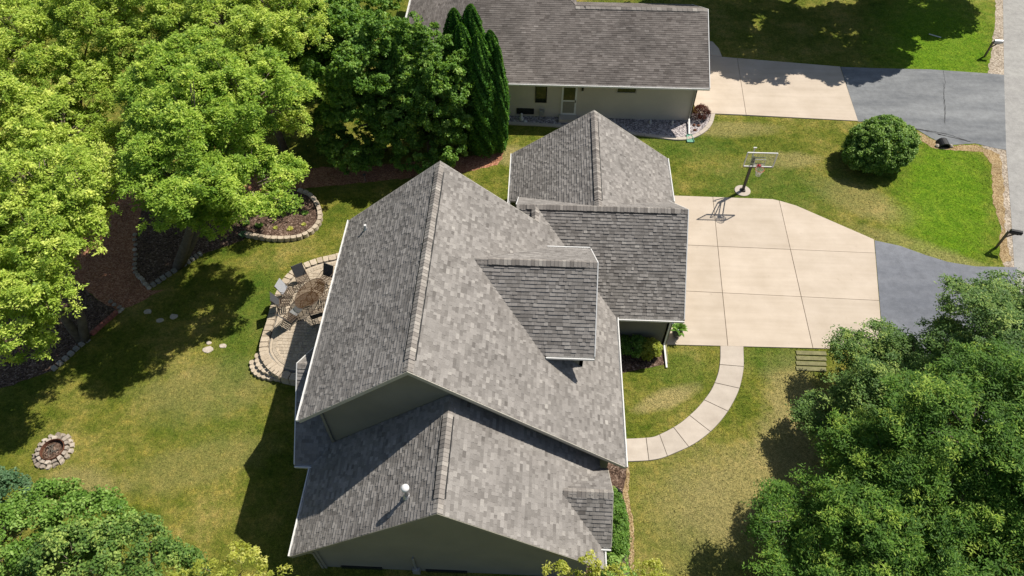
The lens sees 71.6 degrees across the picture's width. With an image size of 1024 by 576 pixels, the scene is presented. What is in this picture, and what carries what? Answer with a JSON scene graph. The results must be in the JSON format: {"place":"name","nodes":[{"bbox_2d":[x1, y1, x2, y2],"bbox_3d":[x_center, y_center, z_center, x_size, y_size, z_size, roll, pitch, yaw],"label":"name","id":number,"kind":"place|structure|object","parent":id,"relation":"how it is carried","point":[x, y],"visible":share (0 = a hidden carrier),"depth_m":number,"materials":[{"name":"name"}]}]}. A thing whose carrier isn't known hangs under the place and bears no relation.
{"place":"outdoors","nodes":[
{"label":"outdoors","id":0,"kind":"place"},
{"bbox_2d":[62,187,161,309],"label":"mulch path","id":1,"kind":"structure","parent":0,"point":[108,275],"depth_m":37.45,"materials":[{"name":"brown soil"}]},
{"bbox_2d":[108,300,123,312],"bbox_3d":[-19.928,0.895,35.676,1.171,0.120,0.397,30,57,22],"label":"cobble edging","id":2,"kind":"object","parent":1,"relation":"on","point":[120,307],"visible":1,"depth_m":35.60,"materials":[{"name":"stone"}]},
{"bbox_2d":[132,233,151,289],"bbox_3d":[-19.796,-1.391,37.501,0.701,0.120,4.496,-22,55,-17],"label":"cobble edging","id":3,"kind":"object","parent":1,"relation":"on","point":[142,280],"visible":1,"depth_m":37.15,"materials":[{"name":"stone"}]},
{"bbox_2d":[244,153,502,193],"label":"mulch bed","id":4,"kind":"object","parent":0,"point":[323,176],"depth_m":41.79,"materials":[{"name":"brown soil"}]},
{"bbox_2d":[0,0,1022,575],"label":"lawn","id":5,"kind":"structure","parent":0,"point":[646,538],"depth_m":33.51,"materials":[{"name":"green plant"}]},
{"bbox_2d":[0,465,32,527],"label":"shrub","id":6,"kind":"object","parent":5,"relation":"on","point":[7,477],"visible":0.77,"depth_m":27.65,"materials":[{"name":"green plant"}]},
{"bbox_2d":[32,432,74,469],"bbox_3d":[-19.878,7.014,30.740,1.742,0.200,1.778,2,51,1],"label":"fire pit","id":7,"kind":"object","parent":5,"relation":"on","point":[58,448],"visible":1,"depth_m":30.72,"materials":[{"name":"stone"}]},
{"bbox_2d":[0,240,115,387],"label":"mulch bed","id":8,"kind":"object","parent":5,"relation":"on","point":[97,312],"visible":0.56,"depth_m":34.24,"materials":[{"name":"brown soil"}]},
{"bbox_2d":[0,131,136,366],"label":"shade tree","id":9,"kind":"object","parent":8,"relation":"on","point":[75,180],"visible":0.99,"depth_m":28.25,"materials":[{"name":"green plant"}]},
{"bbox_2d":[50,339,89,370],"bbox_3d":[-21.068,3.124,33.876,0.277,0.143,2.100,25,55,18],"label":"stone edging","id":10,"kind":"object","parent":8,"relation":"on","point":[65,358],"visible":0.97,"depth_m":33.76,"materials":[{"name":"grey stone"}]},
{"bbox_2d":[0,70,123,240],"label":"shade tree","id":11,"kind":"object","parent":5,"relation":"on","point":[33,110],"visible":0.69,"depth_m":31.75,"materials":[{"name":"green plant"}]},
{"bbox_2d":[0,477,141,575],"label":"tree","id":12,"kind":"object","parent":5,"relation":"on","point":[74,500],"visible":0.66,"depth_m":24.63,"materials":[{"name":"green plant"}]},
{"bbox_2d":[0,0,153,149],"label":"shade tree","id":13,"kind":"object","parent":5,"relation":"on","point":[62,24],"visible":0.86,"depth_m":33.78,"materials":[{"name":"green plant"}]},
{"bbox_2d":[90,310,118,335],"bbox_3d":[-20.097,1.706,35.002,0.226,0.152,1.621,24,55,18],"label":"brick edging","id":14,"kind":"object","parent":5,"relation":"on","point":[97,328],"visible":1,"depth_m":34.95,"materials":[{"name":"red brick"}]},
{"bbox_2d":[16,510,212,575],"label":"tree","id":15,"kind":"object","parent":5,"relation":"on","point":[50,542],"visible":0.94,"depth_m":23.91,"materials":[{"name":"green plant"}]},
{"bbox_2d":[144,309,151,313],"bbox_3d":[-18.223,1.172,35.512,0.393,0.030,0.316,2,51,1],"label":"stepping stone","id":16,"kind":"object","parent":5,"relation":"on","point":[147,311],"visible":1,"depth_m":35.49,"materials":[{"name":"grey stone"}]},
{"bbox_2d":[64,0,264,79],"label":"shade tree","id":17,"kind":"object","parent":5,"relation":"on","point":[169,16],"visible":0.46,"depth_m":33.92,"materials":[{"name":"green plant"}]},
{"bbox_2d":[170,314,177,318],"bbox_3d":[-16.822,1.424,35.312,0.406,0.030,0.338,2,51,1],"label":"stepping stone","id":18,"kind":"object","parent":5,"relation":"on","point":[173,316],"visible":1,"depth_m":35.30,"materials":[{"name":"grey stone"}]},
{"bbox_2d":[150,251,202,286],"bbox_3d":[-17.546,-1.007,37.161,0.269,0.163,2.985,34,59,24],"label":"stone edging","id":19,"kind":"object","parent":5,"relation":"on","point":[168,274],"visible":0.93,"depth_m":36.94,"materials":[{"name":"grey stone"}]},
{"bbox_2d":[135,189,246,286],"bbox_3d":[-17.628,-3.406,39.174,6.024,0.001,8.462,-6,52,-5],"label":"mulch bed","id":20,"kind":"object","parent":5,"relation":"on","point":[156,251],"visible":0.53,"depth_m":38.33,"materials":[{"name":"brown wood"}]},
{"bbox_2d":[111,22,321,269],"bbox_3d":[-13.675,-5.402,33.611,9.470,11.531,11.306,2,51,1],"label":"maple tree","id":21,"kind":"object","parent":20,"relation":"on","point":[165,114],"visible":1,"depth_m":30.66,"materials":[{"name":"green plant"}]},
{"bbox_2d":[202,346,212,352],"bbox_3d":[-14.604,2.960,34.085,0.502,0.030,0.404,-24,55,-18],"label":"stepping stone","id":22,"kind":"object","parent":5,"relation":"on","point":[208,349],"visible":1,"depth_m":34.07,"materials":[{"name":"beige stone"}]},
{"bbox_2d":[167,540,292,575],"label":"sapling","id":23,"kind":"object","parent":5,"relation":"on","point":[228,562],"visible":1,"depth_m":23.35,"materials":[{"name":"green plant"}]},
{"bbox_2d":[159,0,335,153],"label":"shade tree","id":24,"kind":"object","parent":5,"relation":"on","point":[244,26],"visible":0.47,"depth_m":34.21,"materials":[{"name":"green plant"}]},
{"bbox_2d":[239,188,322,241],"bbox_3d":[-13.024,-4.136,39.602,5.057,0.250,4.013,2,51,1],"label":"flower bed","id":25,"kind":"object","parent":5,"relation":"on","point":[312,219],"visible":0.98,"depth_m":39.15,"materials":[{"name":"brown soil"}]},
{"bbox_2d":[238,230,245,237],"bbox_3d":[-14.605,-2.940,38.576,0.503,0.141,0.533,17,53,13],"label":"leafy plant","id":26,"kind":"object","parent":25,"relation":"on","point":[241,234],"visible":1,"depth_m":38.57,"materials":[{"name":"green plant"}]},
{"bbox_2d":[255,223,263,227],"bbox_3d":[-13.871,-3.440,38.986,0.474,0.145,0.440,-25,55,-18],"label":"leafy plant","id":27,"kind":"object","parent":25,"relation":"on","point":[257,225],"visible":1,"depth_m":39.00,"materials":[{"name":"green plant"}]},
{"bbox_2d":[301,210,308,214],"bbox_3d":[-11.558,-4.196,39.595,0.484,0.117,0.401,2,51,1],"label":"leafy plant","id":28,"kind":"object","parent":25,"relation":"on","point":[304,212],"visible":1,"depth_m":39.61,"materials":[{"name":"green plant"}]},
{"bbox_2d":[249,253,338,385],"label":"patio","id":29,"kind":"structure","parent":5,"relation":"on","point":[284,349],"depth_m":34.17,"materials":[{"name":"beige stone"}]},
{"bbox_2d":[269,291,291,312],"bbox_3d":[-11.267,0.640,34.645,0.848,1.055,0.614,-11,52,-9],"label":"patio chair","id":30,"kind":"object","parent":29,"relation":"on","point":[274,299],"visible":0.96,"depth_m":34.59,"materials":[{"name":"grey metal"}]},
{"bbox_2d":[274,278,299,301],"bbox_3d":[-11.120,0.111,35.068,0.848,1.055,0.614,12,52,9],"label":"patio chair","id":31,"kind":"object","parent":29,"relation":"on","point":[281,286],"visible":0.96,"depth_m":35.01,"materials":[{"name":"grey fabric"}]},
{"bbox_2d":[275,308,300,329],"bbox_3d":[-10.751,1.401,34.038,0.614,1.055,0.848,27,56,20],"label":"patio chair","id":32,"kind":"object","parent":29,"relation":"on","point":[289,320],"visible":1,"depth_m":34.12,"materials":[{"name":"beige wood"}]},
{"bbox_2d":[290,306,303,320],"bbox_3d":[-10.454,1.246,34.529,0.450,0.462,0.450,26,56,20],"label":"side table","id":33,"kind":"object","parent":29,"relation":"on","point":[294,310],"visible":0.93,"depth_m":34.36,"materials":[{"name":"metal"}]},
{"bbox_2d":[290,262,311,290],"bbox_3d":[-10.581,-0.591,35.628,0.614,1.055,0.848,-24,55,-18],"label":"patio chair","id":34,"kind":"object","parent":29,"relation":"on","point":[298,270],"visible":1,"depth_m":35.59,"materials":[{"name":"grey metal"}]},
{"bbox_2d":[294,278,325,310],"bbox_3d":[-9.876,0.470,34.994,1.240,0.729,2.000,18,54,14],"label":"patio table","id":35,"kind":"object","parent":29,"relation":"on","point":[310,295],"visible":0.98,"depth_m":34.81,"materials":[{"name":"brown metal"}]},
{"bbox_2d":[308,305,322,325],"bbox_3d":[-9.407,1.269,34.143,0.614,1.055,0.848,-18,54,-14],"label":"patio chair","id":36,"kind":"object","parent":29,"relation":"on","point":[315,315],"visible":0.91,"depth_m":34.08,"materials":[{"name":"beige wood"}]},
{"bbox_2d":[316,262,333,289],"bbox_3d":[-9.329,-0.595,35.631,0.614,1.055,0.848,19,54,15],"label":"patio chair","id":37,"kind":"object","parent":29,"relation":"on","point":[327,270],"visible":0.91,"depth_m":35.60,"materials":[{"name":"brown metal"}]},
{"bbox_2d":[320,288,329,305],"bbox_3d":[-8.988,0.324,34.898,0.848,1.055,0.614,-3,51,-2],"label":"patio chair","id":38,"kind":"object","parent":29,"relation":"on","point":[324,296],"visible":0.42,"depth_m":34.96,"materials":[{"name":"beige wood"}]},
{"bbox_2d":[275,0,377,109],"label":"broadleaf tree","id":39,"kind":"object","parent":5,"relation":"on","point":[350,6],"visible":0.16,"depth_m":38.39,"materials":[{"name":"green plant"}]},
{"bbox_2d":[262,0,402,43],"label":"broadleaf tree","id":40,"kind":"object","parent":5,"relation":"on","point":[386,5],"visible":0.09,"depth_m":43.79,"materials":[{"name":"green plant"}]},
{"bbox_2d":[297,1,441,175],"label":"broadleaf tree","id":41,"kind":"object","parent":5,"relation":"on","point":[342,86],"visible":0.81,"depth_m":38.19,"materials":[{"name":"green plant"}]},
{"bbox_2d":[359,11,479,173],"bbox_3d":[-4.961,-10.943,39.534,6.793,8.896,6.118,2,51,1],"label":"broadleaf tree","id":42,"kind":"object","parent":5,"relation":"on","point":[430,64],"visible":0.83,"depth_m":37.86,"materials":[{"name":"green plant"}]},
{"bbox_2d":[442,7,461,56],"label":"cedar tree","id":43,"kind":"object","parent":5,"relation":"on","point":[453,19],"visible":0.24,"depth_m":38.59,"materials":[{"name":"green plant"}]},
{"bbox_2d":[448,22,476,145],"bbox_3d":[-2.697,-11.433,40.431,2.298,8.071,2.263,-32,58,-23],"label":"cedar tree","id":44,"kind":"object","parent":5,"relation":"on","point":[461,38],"visible":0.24,"depth_m":37.91,"materials":[{"name":"green plant"}]},
{"bbox_2d":[460,3,485,44],"bbox_3d":[-2.184,-12.349,40.843,2.511,8.568,2.528,-23,55,-17],"label":"cedar tree","id":45,"kind":"object","parent":5,"relation":"on","point":[471,20],"visible":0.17,"depth_m":37.99,"materials":[{"name":"green plant"}]},
{"bbox_2d":[460,32,498,157],"bbox_3d":[-1.734,-10.701,39.841,2.161,8.079,2.142,25,56,19],"label":"cedar tree","id":46,"kind":"object","parent":5,"relation":"on","point":[482,124],"visible":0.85,"depth_m":39.10,"materials":[{"name":"green plant"}]},
{"bbox_2d":[288,110,688,575],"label":"house","id":47,"kind":"structure","parent":5,"relation":"on","point":[459,402],"depth_m":26.75,"materials":[{"name":"grey"}]},
{"bbox_2d":[341,565,382,569],"bbox_3d":[-5.840,10.887,27.623,1.600,0.240,0.065,2,51,1],"label":"window","id":48,"kind":"structure","parent":47,"relation":"in","point":[342,566],"depth_m":27.54,"materials":[{"name":"black glass"}]},
{"bbox_2d":[426,569,466,573],"bbox_3d":[-2.543,10.995,27.536,1.600,0.240,0.065,2,51,1],"label":"window","id":49,"kind":"structure","parent":47,"relation":"in","point":[427,570],"depth_m":27.47,"materials":[{"name":"black glass"}]},
{"bbox_2d":[485,29,510,149],"bbox_3d":[-1.175,-11.084,40.284,2.062,7.864,2.021,19,54,15],"label":"cedar tree","id":50,"kind":"object","parent":5,"relation":"on","point":[491,38],"visible":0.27,"depth_m":37.69,"materials":[{"name":"green plant"}]},
{"bbox_2d":[490,44,509,152],"bbox_3d":[-0.763,-10.611,40.293,1.332,7.260,1.316,2,51,1],"label":"cedar tree","id":51,"kind":"object","parent":5,"relation":"on","point":[502,110],"visible":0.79,"depth_m":39.88,"materials":[{"name":"green plant"}]},
{"bbox_2d":[405,0,709,134],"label":"neighbour house","id":52,"kind":"structure","parent":5,"relation":"on","point":[565,61],"depth_m":43.31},
{"bbox_2d":[517,108,533,113],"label":"window","id":53,"kind":"structure","parent":52,"relation":"in","point":[519,110],"depth_m":44.86,"materials":[{"name":"black glass"}]},
{"bbox_2d":[535,86,546,102],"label":"window","id":54,"kind":"structure","parent":52,"relation":"in","point":[540,91],"depth_m":43.85,"materials":[{"name":"black glass"}]},
{"bbox_2d":[560,87,577,114],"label":"door","id":55,"kind":"structure","parent":52,"relation":"in","point":[569,94],"depth_m":44.06,"materials":[{"name":"white paint"}]},
{"bbox_2d":[616,88,636,93],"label":"window","id":56,"kind":"structure","parent":52,"relation":"in","point":[619,90],"depth_m":43.39,"materials":[{"name":"black glass"}]},
{"bbox_2d":[541,549,669,575],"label":"sapling","id":57,"kind":"object","parent":5,"relation":"on","point":[564,568],"visible":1,"depth_m":23.77,"materials":[{"name":"green plant"}]},
{"bbox_2d":[585,462,629,575],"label":"mulch bed","id":58,"kind":"object","parent":5,"relation":"on","point":[617,475],"visible":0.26,"depth_m":30.02,"materials":[{"name":"brown soil"}]},
{"bbox_2d":[598,551,636,575],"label":"shrub","id":59,"kind":"object","parent":58,"relation":"on","point":[612,558],"visible":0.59,"depth_m":26.50,"materials":[{"name":"green plant"}]},
{"bbox_2d":[606,486,631,560],"bbox_3d":[4.095,9.360,28.102,1.250,1.435,3.236,2,51,1],"label":"hedge","id":60,"kind":"object","parent":58,"relation":"on","point":[620,535],"visible":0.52,"depth_m":27.58,"materials":[{"name":"green plant"}]},
{"bbox_2d":[623,465,634,569],"bbox_3d":[4.745,9.689,28.715,0.380,0.001,5.538,2,51,1],"label":"bed edging","id":61,"kind":"object","parent":58,"relation":"on","point":[630,517],"visible":0.75,"depth_m":28.99,"materials":[{"name":"stone"}]},
{"bbox_2d":[509,111,710,136],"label":"gravel bed","id":62,"kind":"object","parent":5,"relation":"on","point":[678,128],"visible":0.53,"depth_m":44.67,"materials":[{"name":"grey gravel"}]},
{"bbox_2d":[519,113,526,121],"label":"garden statue","id":63,"kind":"object","parent":62,"relation":"on","point":[521,118],"visible":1,"depth_m":44.72,"materials":[{"name":"stone"}]},
{"bbox_2d":[539,108,544,117],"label":"gas meter","id":64,"kind":"object","parent":62,"relation":"on","point":[541,112],"visible":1,"depth_m":44.65,"materials":[{"name":"metal"}]},
{"bbox_2d":[686,134,694,141],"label":"splash block","id":65,"kind":"object","parent":62,"relation":"on","point":[690,140],"depth_m":43.66,"materials":[{"name":"green plastic"}]},
{"bbox_2d":[692,103,711,119],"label":"barberry bush","id":66,"kind":"object","parent":62,"relation":"on","point":[704,110],"visible":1,"depth_m":44.58,"materials":[{"name":"red plant"}]},
{"bbox_2d":[508,114,714,140],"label":"concrete edging","id":67,"kind":"object","parent":5,"relation":"on","point":[704,129],"visible":0.73,"depth_m":44.19,"materials":[{"name":"beige concrete"}]},
{"bbox_2d":[621,344,664,372],"bbox_3d":[5.997,2.844,34.184,2.946,0.001,3.394,2,51,1],"label":"mulch bed","id":68,"kind":"object","parent":5,"relation":"on","point":[629,363],"visible":0.28,"depth_m":33.64,"materials":[{"name":"brown soil"}]},
{"bbox_2d":[620,334,648,357],"bbox_3d":[5.552,2.731,33.645,2.107,1.040,1.357,2,51,1],"label":"shrub","id":69,"kind":"object","parent":68,"relation":"on","point":[626,346],"visible":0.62,"depth_m":33.35,"materials":[{"name":"green plant"}]},
{"bbox_2d":[640,337,663,360],"bbox_3d":[6.531,2.879,33.526,1.275,1.035,1.199,2,51,1],"label":"shrub","id":70,"kind":"object","parent":68,"relation":"on","point":[654,348],"visible":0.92,"depth_m":33.25,"materials":[{"name":"green plant"}]},
{"bbox_2d":[626,346,743,461],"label":"walkway","id":71,"kind":"structure","parent":5,"relation":"on","point":[704,418],"depth_m":31.73,"materials":[{"name":"concrete"}]},
{"bbox_2d":[735,147,777,195],"bbox_3d":[13.212,-6.302,39.166,1.657,3.645,1.700,-30,57,-22],"label":"basketball hoop","id":72,"kind":"object","parent":5,"relation":"on","point":[742,190],"visible":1,"depth_m":38.93,"materials":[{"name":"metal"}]},
{"bbox_2d":[796,350,826,371],"bbox_3d":[14.193,3.460,33.667,1.605,0.050,1.115,2,51,1],"label":"plank cover","id":73,"kind":"object","parent":5,"relation":"on","point":[803,365],"visible":0.96,"depth_m":33.62,"materials":[{"name":"brown wood"}]},
{"bbox_2d":[841,114,921,175],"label":"round bush","id":74,"kind":"object","parent":5,"relation":"on","point":[887,143],"visible":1,"depth_m":40.66,"materials":[{"name":"green plant"}]},
{"bbox_2d":[741,405,1023,575],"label":"locust tree","id":75,"kind":"object","parent":5,"relation":"on","point":[868,517],"visible":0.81,"depth_m":23.66,"materials":[{"name":"green plant"}]},
{"bbox_2d":[785,313,982,456],"bbox_3d":[16.124,4.305,29.823,7.140,5.134,8.556,33,58,23],"label":"elm tree","id":76,"kind":"object","parent":5,"relation":"on","point":[890,350],"visible":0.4,"depth_m":29.74,"materials":[{"name":"green plant"}]},
{"bbox_2d":[875,240,1016,420],"bbox_3d":[21.704,2.102,34.769,7.143,0.001,10.466,12,52,10],"label":"asphalt apron","id":77,"kind":"object","parent":5,"relation":"on","point":[908,286],"visible":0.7,"depth_m":36.72,"materials":[{"name":"grey asphalt"}]},
{"bbox_2d":[872,336,1023,552],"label":"locust tree","id":78,"kind":"object","parent":5,"relation":"on","point":[974,393],"visible":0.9,"depth_m":24.18,"materials":[{"name":"green plant"}]},
{"bbox_2d":[916,131,1011,262],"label":"dry verge","id":79,"kind":"structure","parent":5,"relation":"on","point":[995,161],"depth_m":41.52,"materials":[{"name":"soil"}]},
{"bbox_2d":[935,137,952,147],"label":"drain culvert","id":80,"kind":"object","parent":79,"relation":"on","point":[943,142],"visible":1,"depth_m":43.26,"materials":[{"name":"black plastic"}]},
{"bbox_2d":[915,267,1023,421],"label":"elm tree","id":81,"kind":"object","parent":5,"relation":"on","point":[997,303],"visible":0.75,"depth_m":27.45,"materials":[{"name":"green plant"}]},
{"bbox_2d":[984,40,1003,56],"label":"mailbox","id":82,"kind":"object","parent":5,"relation":"on","point":[995,42],"visible":1,"depth_m":48.43,"materials":[{"name":"white metal"}]},
{"bbox_2d":[982,0,1013,266],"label":"road shoulder","id":83,"kind":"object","parent":5,"relation":"on","point":[996,65],"visible":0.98,"depth_m":48.05},
{"bbox_2d":[995,229,1022,247],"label":"mailbox","id":84,"kind":"object","parent":5,"relation":"on","point":[1012,232],"visible":1,"depth_m":37.22,"materials":[{"name":"brown metal"}]},
{"bbox_2d":[661,196,880,348],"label":"driveway","id":85,"kind":"structure","parent":0,"point":[770,273],"depth_m":36.89,"materials":[{"name":"concrete"}]},
{"bbox_2d":[671,323,687,337],"bbox_3d":[8.011,2.039,34.254,0.958,0.825,0.857,20,54,15],"label":"potted plant","id":86,"kind":"object","parent":85,"relation":"on","point":[678,329],"visible":0.92,"depth_m":34.07,"materials":[{"name":"green plant"}]},
{"bbox_2d":[694,41,857,120],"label":"neighbour driveway","id":87,"kind":"structure","parent":0,"point":[750,87],"depth_m":46.80,"materials":[{"name":"concrete"}]},
{"bbox_2d":[841,67,1005,149],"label":"driveway","id":88,"kind":"structure","parent":0,"point":[956,107],"depth_m":46.19,"materials":[{"name":"grey asphalt"}]},
{"bbox_2d":[1003,0,1023,293],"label":"road","id":89,"kind":"structure","parent":0,"point":[1013,21],"depth_m":45.35,"materials":[{"name":"grey asphalt"}]}
]}

